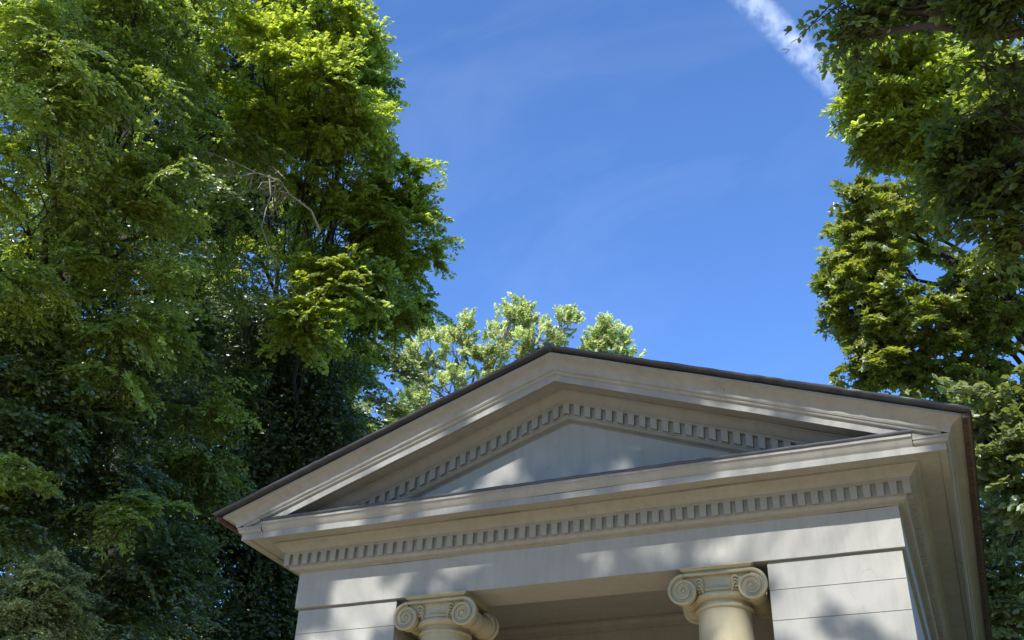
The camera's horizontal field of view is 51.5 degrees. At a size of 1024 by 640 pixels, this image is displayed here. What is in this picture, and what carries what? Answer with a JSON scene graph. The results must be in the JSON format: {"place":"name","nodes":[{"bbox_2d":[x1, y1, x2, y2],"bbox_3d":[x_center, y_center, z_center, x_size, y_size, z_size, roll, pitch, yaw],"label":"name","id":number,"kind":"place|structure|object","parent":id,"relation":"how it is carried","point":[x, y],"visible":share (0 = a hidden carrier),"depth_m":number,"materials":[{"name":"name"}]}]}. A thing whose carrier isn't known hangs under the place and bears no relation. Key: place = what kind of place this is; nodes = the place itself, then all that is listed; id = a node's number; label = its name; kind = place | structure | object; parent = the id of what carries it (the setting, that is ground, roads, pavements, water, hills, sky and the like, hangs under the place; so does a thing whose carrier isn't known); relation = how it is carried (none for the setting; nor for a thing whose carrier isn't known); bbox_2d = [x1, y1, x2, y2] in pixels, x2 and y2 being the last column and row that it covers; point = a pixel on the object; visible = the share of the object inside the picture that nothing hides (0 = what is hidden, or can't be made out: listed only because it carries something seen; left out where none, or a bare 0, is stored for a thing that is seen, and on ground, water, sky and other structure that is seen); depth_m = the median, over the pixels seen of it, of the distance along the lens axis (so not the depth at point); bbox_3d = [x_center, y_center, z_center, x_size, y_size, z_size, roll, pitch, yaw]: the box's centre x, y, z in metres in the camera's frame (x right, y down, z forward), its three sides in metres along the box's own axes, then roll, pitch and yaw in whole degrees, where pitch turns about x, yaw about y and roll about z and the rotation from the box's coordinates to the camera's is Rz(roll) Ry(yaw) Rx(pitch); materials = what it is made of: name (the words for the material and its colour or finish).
{"place":"outdoors","nodes":[
{"label":"outdoors","id":0,"kind":"place"},
{"bbox_2d":[344,416,378,437],"bbox_3d":[-3.767,7.467,20.380,1.250,12.681,1.180,-11,-35,19],"label":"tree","id":1,"kind":"object","parent":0,"point":[373,425],"visible":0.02,"depth_m":23.58,"materials":[{"name":"green plant"}]},
{"bbox_2d":[0,0,1023,635],"label":"sky","id":2,"kind":"structure","parent":0,"point":[665,167],"materials":[{"name":"blue"}]},
{"bbox_2d":[213,342,991,639],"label":"garden temple","id":3,"kind":"structure","parent":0,"point":[548,491],"depth_m":8.85,"materials":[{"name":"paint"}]},
{"bbox_3d":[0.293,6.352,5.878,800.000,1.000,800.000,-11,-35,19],"label":"ground","id":4,"kind":"structure","parent":0,"visible":0},
{"bbox_2d":[0,549,110,639],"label":"cypress tree","id":5,"kind":"object","parent":4,"relation":"on","point":[42,603],"visible":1,"depth_m":11.16,"materials":[{"name":"green plant"}]},
{"bbox_2d":[0,282,274,639],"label":"young hornbeam","id":6,"kind":"object","parent":4,"relation":"on","point":[68,442],"visible":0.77,"depth_m":14.43,"materials":[{"name":"green plant"}]},
{"bbox_2d":[0,0,298,563],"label":"hornbeam tree","id":7,"kind":"object","parent":4,"relation":"on","point":[111,85],"visible":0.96,"depth_m":14.22,"materials":[{"name":"green plant"}]},
{"bbox_2d":[0,0,338,639],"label":"background tree","id":8,"kind":"object","parent":4,"relation":"on","point":[234,65],"visible":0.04,"depth_m":26.34,"materials":[{"name":"green plant"}]},
{"bbox_2d":[75,239,407,639],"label":"weeping beech","id":9,"kind":"object","parent":4,"relation":"on","point":[261,606],"visible":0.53,"depth_m":18.36,"materials":[{"name":"green plant"}]},
{"bbox_2d":[167,0,464,633],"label":"lime tree","id":10,"kind":"object","parent":4,"relation":"on","point":[321,108],"visible":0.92,"depth_m":16.92,"materials":[{"name":"green plant"}]},
{"bbox_2d":[348,336,429,428],"bbox_3d":[-4.043,7.120,24.123,3.048,17.336,2.388,26,-40,-32],"label":"willow tree","id":11,"kind":"object","parent":4,"relation":"on","point":[393,359],"visible":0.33,"depth_m":27.65,"materials":[{"name":"green plant"}]},
{"bbox_2d":[392,292,585,414],"bbox_3d":[-1.083,8.141,29.504,6.214,21.696,3.409,-11,-35,19],"label":"poplar tree","id":12,"kind":"object","parent":4,"relation":"on","point":[521,317],"visible":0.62,"depth_m":33.83,"materials":[{"name":"green plant"}]},
{"bbox_2d":[577,310,645,357],"bbox_3d":[2.594,9.172,30.689,3.736,21.516,2.335,-51,-60,51],"label":"poplar tree","id":13,"kind":"object","parent":4,"relation":"on","point":[605,335],"visible":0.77,"depth_m":34.74,"materials":[{"name":"green plant"}]},
{"bbox_2d":[781,0,1023,286],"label":"beech tree","id":14,"kind":"object","parent":4,"relation":"on","point":[962,175],"visible":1,"depth_m":5.91,"materials":[{"name":"green plant"}]},
{"bbox_2d":[806,172,1023,407],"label":"maple tree","id":15,"kind":"object","parent":4,"relation":"on","point":[866,262],"visible":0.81,"depth_m":15.78,"materials":[{"name":"green plant"}]},
{"bbox_2d":[816,16,1023,212],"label":"elm tree","id":16,"kind":"object","parent":4,"relation":"on","point":[897,103],"visible":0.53,"depth_m":13.16,"materials":[{"name":"green plant"}]},
{"bbox_2d":[931,363,1023,545],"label":"hazel tree","id":17,"kind":"object","parent":4,"relation":"on","point":[998,424],"visible":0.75,"depth_m":12.38,"materials":[{"name":"green plant"}]},
{"bbox_2d":[980,494,1023,639],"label":"elder bush","id":18,"kind":"object","parent":4,"relation":"on","point":[1005,584],"visible":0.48,"depth_m":15.67,"materials":[{"name":"green plant"}]},
{"bbox_2d":[984,537,1023,635],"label":"background tree","id":19,"kind":"object","parent":4,"relation":"on","point":[1016,562],"visible":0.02,"depth_m":22.61,"materials":[{"name":"green plant"}]}
]}

